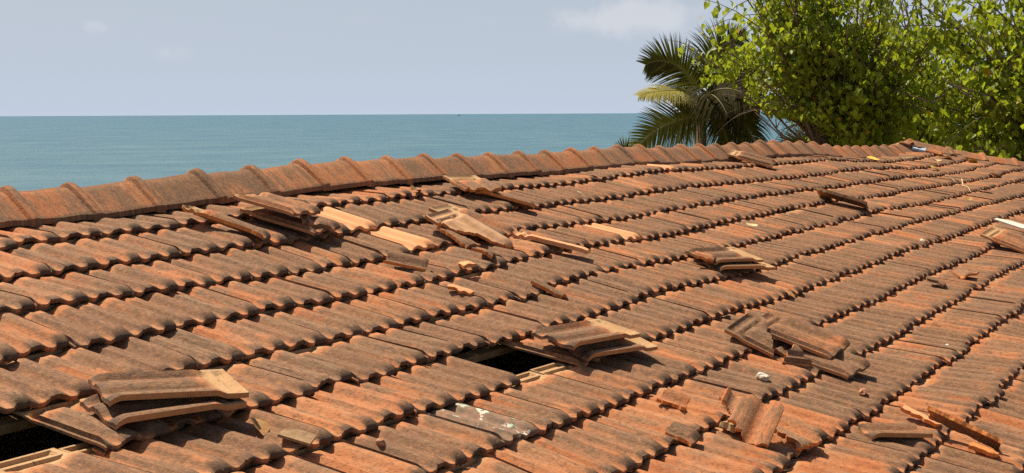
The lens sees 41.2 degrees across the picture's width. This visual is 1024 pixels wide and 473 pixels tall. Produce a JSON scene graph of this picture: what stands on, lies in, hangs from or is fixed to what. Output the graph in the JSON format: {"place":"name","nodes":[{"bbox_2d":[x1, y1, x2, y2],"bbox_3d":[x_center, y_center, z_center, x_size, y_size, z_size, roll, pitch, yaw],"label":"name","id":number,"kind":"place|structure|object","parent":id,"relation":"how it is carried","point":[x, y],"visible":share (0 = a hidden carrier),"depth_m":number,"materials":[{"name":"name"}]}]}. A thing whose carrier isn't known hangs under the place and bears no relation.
{"place":"outdoors","nodes":[
{"label":"outdoors","id":0,"kind":"place"},
{"bbox_2d":[0,113,1000,190],"bbox_3d":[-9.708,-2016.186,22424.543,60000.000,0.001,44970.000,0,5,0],"label":"sea","id":1,"kind":"structure","parent":0,"point":[40,152],"depth_m":466.35,"materials":[{"name":"liquid"}]},
{"bbox_2d":[0,0,1023,115],"label":"sky","id":2,"kind":"structure","parent":0,"point":[58,57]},
{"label":"ground","id":3,"kind":"structure","parent":0,"visible":0},
{"bbox_2d":[0,138,1023,472],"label":"house","id":4,"kind":"structure","parent":3,"relation":"on","point":[346,344],"depth_m":5.84,"materials":[{"name":"ceramic"}]},
{"bbox_2d":[80,394,246,429],"bbox_3d":[-1.012,0.482,3.966,0.410,0.041,0.234,-4,16,-41],"label":"loose tile","id":5,"kind":"object","parent":4,"relation":"on","point":[116,416],"visible":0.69,"depth_m":3.89,"materials":[{"name":"ceramic"}]},
{"bbox_2d":[88,369,248,406],"bbox_3d":[-1.012,0.440,4.015,0.410,0.041,0.234,1,12,-32],"label":"loose tile","id":6,"kind":"object","parent":5,"relation":"on","point":[112,388],"visible":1,"depth_m":4.00,"materials":[{"name":"ceramic"}]},
{"bbox_2d":[182,205,270,239],"bbox_3d":[-1.286,-0.068,6.101,0.412,0.041,0.126,19,4,11],"label":"tile fragment","id":7,"kind":"object","parent":4,"relation":"on","point":[238,225],"visible":1,"depth_m":6.09,"materials":[{"name":"tile"}]},
{"bbox_2d":[250,417,268,435],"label":"fragment","id":8,"kind":"object","parent":4,"relation":"on","point":[261,426],"visible":1,"depth_m":4.01,"materials":[{"name":"orange ceramic"}]},
{"bbox_2d":[240,206,339,235],"bbox_3d":[-1.042,-0.087,6.408,0.410,0.041,0.234,16,13,21],"label":"loose tile","id":9,"kind":"object","parent":4,"relation":"on","point":[278,218],"visible":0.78,"depth_m":6.34,"materials":[{"name":"ceramic"}]},
{"bbox_2d":[233,192,320,216],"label":"loose tile","id":10,"kind":"object","parent":9,"relation":"on","point":[282,204],"visible":1,"depth_m":6.32,"materials":[{"name":"tile"}]},
{"bbox_2d":[300,214,334,232],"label":"tile fragment","id":11,"kind":"object","parent":9,"relation":"on","point":[311,221],"visible":0.91,"depth_m":6.32,"materials":[{"name":"tile"}]},
{"bbox_2d":[277,429,316,445],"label":"tile fragment","id":12,"kind":"object","parent":4,"relation":"on","point":[300,436],"visible":1,"depth_m":3.93,"materials":[{"name":"beige ceramic"}]},
{"bbox_2d":[375,438,385,445],"bbox_3d":[-0.394,0.616,4.084,0.029,0.022,0.040,18,2,-37],"label":"stone","id":13,"kind":"object","parent":4,"relation":"on","point":[380,442],"visible":1,"depth_m":4.07,"materials":[{"name":"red stone"}]},
{"bbox_2d":[383,250,428,270],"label":"tile fragment","id":14,"kind":"object","parent":4,"relation":"on","point":[405,260],"visible":1,"depth_m":6.21,"materials":[{"name":"ceramic"}]},
{"bbox_2d":[410,185,420,191],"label":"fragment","id":15,"kind":"object","parent":4,"relation":"on","point":[412,187],"visible":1,"depth_m":7.59,"materials":[{"name":"orange ceramic"}]},
{"bbox_2d":[437,226,480,248],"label":"tile fragment","id":16,"kind":"object","parent":4,"relation":"on","point":[463,241],"visible":1,"depth_m":6.80,"materials":[{"name":"tile"}]},
{"bbox_2d":[447,284,473,295],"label":"tile fragment","id":17,"kind":"object","parent":4,"relation":"on","point":[463,290],"visible":1,"depth_m":5.97,"materials":[{"name":"ceramic"}]},
{"bbox_2d":[458,261,475,268],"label":"tile fragment","id":18,"kind":"object","parent":4,"relation":"on","point":[465,264],"visible":1,"depth_m":6.32,"materials":[{"name":"ceramic"}]},
{"bbox_2d":[424,208,512,247],"bbox_3d":[-0.218,-0.029,6.921,0.412,0.040,0.234,30,25,24],"label":"tile fragment","id":19,"kind":"object","parent":4,"relation":"on","point":[453,220],"visible":1,"depth_m":6.94,"materials":[{"name":"tile"}]},
{"bbox_2d":[428,204,513,236],"bbox_3d":[-0.209,-0.083,7.146,0.410,0.041,0.234,22,15,22],"label":"loose tile","id":20,"kind":"object","parent":4,"relation":"on","point":[503,229],"visible":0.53,"depth_m":7.19,"materials":[{"name":"tile"}]},
{"bbox_2d":[471,247,494,258],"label":"tile fragment","id":21,"kind":"object","parent":4,"relation":"on","point":[488,253],"visible":1,"depth_m":6.59,"materials":[{"name":"tile"}]},
{"bbox_2d":[467,190,535,208],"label":"loose tile","id":22,"kind":"object","parent":4,"relation":"on","point":[514,200],"visible":0.87,"depth_m":7.91,"materials":[{"name":"tile"}]},
{"bbox_2d":[443,175,501,192],"bbox_3d":[-0.232,-0.311,7.984,0.234,0.039,0.283,-2,20,-36],"label":"tile fragment","id":23,"kind":"object","parent":22,"relation":"on","point":[472,183],"visible":1,"depth_m":7.96,"materials":[{"name":"ceramic"}]},
{"bbox_2d":[531,278,565,298],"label":"tile fragment","id":24,"kind":"object","parent":4,"relation":"on","point":[553,291],"visible":1,"depth_m":6.27,"materials":[{"name":"ceramic"}]},
{"bbox_2d":[512,229,589,253],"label":"loose tile","id":25,"kind":"object","parent":4,"relation":"on","point":[537,238],"visible":1,"depth_m":7.04,"materials":[{"name":"tile"}]},
{"bbox_2d":[548,337,657,360],"bbox_3d":[0.377,0.436,5.588,0.410,0.041,0.234,-3,20,-42],"label":"loose tile","id":26,"kind":"object","parent":4,"relation":"on","point":[587,352],"visible":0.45,"depth_m":5.52,"materials":[{"name":"ceramic"}]},
{"bbox_2d":[531,318,640,349],"bbox_3d":[0.305,0.394,5.564,0.234,0.041,0.410,18,16,42],"label":"loose tile","id":27,"kind":"object","parent":26,"relation":"on","point":[573,335],"visible":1,"depth_m":5.53,"materials":[{"name":"ceramic"}]},
{"bbox_2d":[656,386,689,410],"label":"tile fragment","id":28,"kind":"object","parent":4,"relation":"on","point":[675,398],"visible":1,"depth_m":5.08,"materials":[{"name":"ceramic"}]},
{"bbox_2d":[664,421,700,446],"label":"tile fragment","id":29,"kind":"object","parent":4,"relation":"on","point":[686,434],"visible":1,"depth_m":4.77,"materials":[{"name":"ceramic"}]},
{"bbox_2d":[719,421,736,432],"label":"tile fragment","id":30,"kind":"object","parent":4,"relation":"on","point":[730,427],"visible":0.34,"depth_m":4.95,"materials":[{"name":"beige ceramic"}]},
{"bbox_2d":[693,259,775,271],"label":"loose tile","id":31,"kind":"object","parent":4,"relation":"on","point":[720,266],"visible":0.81,"depth_m":7.63,"materials":[{"name":"ceramic"}]},
{"bbox_2d":[685,247,763,264],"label":"loose tile","id":32,"kind":"object","parent":31,"relation":"on","point":[727,254],"visible":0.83,"depth_m":7.71,"materials":[{"name":"ceramic"}]},
{"bbox_2d":[694,251,715,261],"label":"tile fragment","id":33,"kind":"object","parent":32,"relation":"on","point":[704,256],"visible":1,"depth_m":7.50,"materials":[{"name":"ceramic"}]},
{"bbox_2d":[724,311,773,357],"bbox_3d":[1.137,0.441,6.200,0.258,0.036,0.236,26,34,31],"label":"tile fragment","id":34,"kind":"object","parent":4,"relation":"on","point":[749,329],"visible":1,"depth_m":6.18,"materials":[{"name":"ceramic"}]},
{"bbox_2d":[719,387,783,448],"bbox_3d":[0.843,0.657,4.929,0.237,0.039,0.235,16,43,20],"label":"tile fragment","id":35,"kind":"object","parent":4,"relation":"on","point":[755,420],"visible":1,"depth_m":4.92,"materials":[{"name":"ceramic"}]},
{"bbox_2d":[727,149,775,167],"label":"loose tile","id":36,"kind":"object","parent":4,"relation":"on","point":[756,159],"visible":1,"depth_m":12.12,"materials":[{"name":"ceramic"}]},
{"bbox_2d":[756,372,768,380],"bbox_3d":[1.047,0.588,5.694,0.064,0.038,0.047,15,0,38],"label":"stone","id":37,"kind":"object","parent":4,"relation":"on","point":[762,376],"visible":1,"depth_m":5.68,"materials":[{"name":"white stone"}]},
{"bbox_2d":[774,417,819,451],"bbox_3d":[1.047,0.727,5.003,0.172,0.040,0.171,-11,25,-42],"label":"tile fragment","id":38,"kind":"object","parent":4,"relation":"on","point":[800,434],"visible":0.98,"depth_m":4.99,"materials":[{"name":"ceramic"}]},
{"bbox_2d":[772,340,869,379],"bbox_3d":[1.383,0.540,6.166,0.410,0.041,0.234,18,19,35],"label":"loose tile","id":39,"kind":"object","parent":4,"relation":"on","point":[845,365],"visible":0.65,"depth_m":6.11,"materials":[{"name":"ceramic"}]},
{"bbox_2d":[782,344,812,366],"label":"tile fragment","id":40,"kind":"object","parent":39,"relation":"on","point":[794,356],"visible":1,"depth_m":6.03,"materials":[{"name":"ceramic"}]},
{"bbox_2d":[762,311,849,359],"bbox_3d":[1.327,0.450,6.285,0.410,0.041,0.234,21,23,30],"label":"loose tile","id":41,"kind":"object","parent":39,"relation":"on","point":[819,341],"visible":0.91,"depth_m":6.26,"materials":[{"name":"ceramic"}]},
{"bbox_2d":[815,186,868,209],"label":"loose tile","id":42,"kind":"object","parent":4,"relation":"on","point":[821,191],"visible":1,"depth_m":10.78,"materials":[{"name":"ceramic"}]},
{"bbox_2d":[859,388,866,394],"bbox_3d":[1.500,0.663,5.814,0.035,0.030,0.050,3,6,28],"label":"stone","id":43,"kind":"object","parent":4,"relation":"on","point":[862,391],"visible":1,"depth_m":5.80,"materials":[{"name":"red stone"}]},
{"bbox_2d":[858,423,932,440],"bbox_3d":[1.494,0.763,5.321,0.261,0.041,0.128,3,13,-14],"label":"tile fragment","id":44,"kind":"object","parent":4,"relation":"on","point":[871,431],"visible":1,"depth_m":5.29,"materials":[{"name":"ceramic"}]},
{"bbox_2d":[912,147,925,151],"bbox_3d":[5.251,-1.134,17.556,0.170,0.042,0.133,15,23,9],"label":"plastic scrap","id":45,"kind":"object","parent":4,"relation":"on","point":[919,149],"visible":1,"depth_m":17.51,"materials":[{"name":"plastic"}]},
{"bbox_2d":[900,405,941,426],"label":"tile fragment","id":46,"kind":"object","parent":4,"relation":"on","point":[914,413],"visible":0.96,"depth_m":5.57,"materials":[{"name":"ceramic"}]},
{"bbox_2d":[925,147,943,154],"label":"tile fragment","id":47,"kind":"object","parent":4,"relation":"on","point":[933,150],"visible":0.97,"depth_m":17.45,"materials":[{"name":"ceramic"}]},
{"bbox_2d":[926,276,945,286],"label":"tile fragment","id":48,"kind":"object","parent":4,"relation":"on","point":[937,281],"visible":1,"depth_m":8.38,"materials":[{"name":"ceramic"}]},
{"bbox_2d":[939,152,953,159],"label":"tile fragment","id":49,"kind":"object","parent":4,"relation":"on","point":[944,155],"visible":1,"depth_m":17.16,"materials":[{"name":"ceramic"}]},
{"bbox_2d":[927,406,1002,450],"bbox_3d":[1.801,0.765,5.436,0.306,0.034,0.092,25,-14,22],"label":"tile fragment","id":50,"kind":"object","parent":4,"relation":"on","point":[967,429],"visible":1,"depth_m":5.42,"materials":[{"name":"ceramic"}]},
{"bbox_2d":[952,269,978,279],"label":"tile fragment","id":51,"kind":"object","parent":4,"relation":"on","point":[962,274],"visible":1,"depth_m":8.77,"materials":[{"name":"ceramic"}]},
{"bbox_2d":[968,442,998,457],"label":"tile fragment","id":52,"kind":"object","parent":4,"relation":"on","point":[987,451],"visible":1,"depth_m":5.31,"materials":[{"name":"ceramic"}]},
{"bbox_2d":[980,226,1023,252],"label":"loose tile","id":53,"kind":"object","parent":4,"relation":"on","point":[1009,239],"visible":1,"depth_m":10.38,"materials":[{"name":"tile"}]},
{"bbox_2d":[994,218,1023,229],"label":"white strip","id":54,"kind":"object","parent":4,"relation":"on","point":[1014,224],"visible":1,"depth_m":11.58,"materials":[{"name":"white plastic"}]},
{"bbox_2d":[614,135,641,146],"bbox_3d":[2.690,0.361,26.503,1.629,4.689,0.523,0,5,0],"label":"coconut palm","id":55,"kind":"object","parent":3,"relation":"on","point":[626,144],"visible":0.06,"depth_m":26.20,"materials":[{"name":"green plant"}]},
{"bbox_2d":[627,18,773,147],"bbox_3d":[3.865,-0.843,26.780,2.687,7.040,2.532,2,6,27],"label":"coconut palm","id":56,"kind":"object","parent":3,"relation":"on","point":[698,114],"visible":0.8,"depth_m":26.39,"materials":[{"name":"green plant"}]},
{"bbox_2d":[776,123,807,142],"bbox_3d":[6.308,-0.105,27.563,2.079,5.390,0.570,0,5,0],"label":"coconut palm","id":57,"kind":"object","parent":3,"relation":"on","point":[795,139],"visible":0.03,"depth_m":27.32,"materials":[{"name":"green plant"}]},
{"bbox_2d":[666,0,1019,146],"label":"broadleaf tree","id":58,"kind":"object","parent":3,"relation":"on","point":[833,92],"visible":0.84,"depth_m":24.22,"materials":[{"name":"green plant"}]},
{"bbox_2d":[768,0,1022,152],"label":"broadleaf tree","id":59,"kind":"object","parent":3,"relation":"on","point":[925,133],"visible":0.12,"depth_m":26.89,"materials":[{"name":"green plant"}]},
{"bbox_2d":[844,0,1023,161],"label":"broadleaf tree","id":60,"kind":"object","parent":3,"relation":"on","point":[998,106],"visible":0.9,"depth_m":22.93,"materials":[{"name":"green plant"}]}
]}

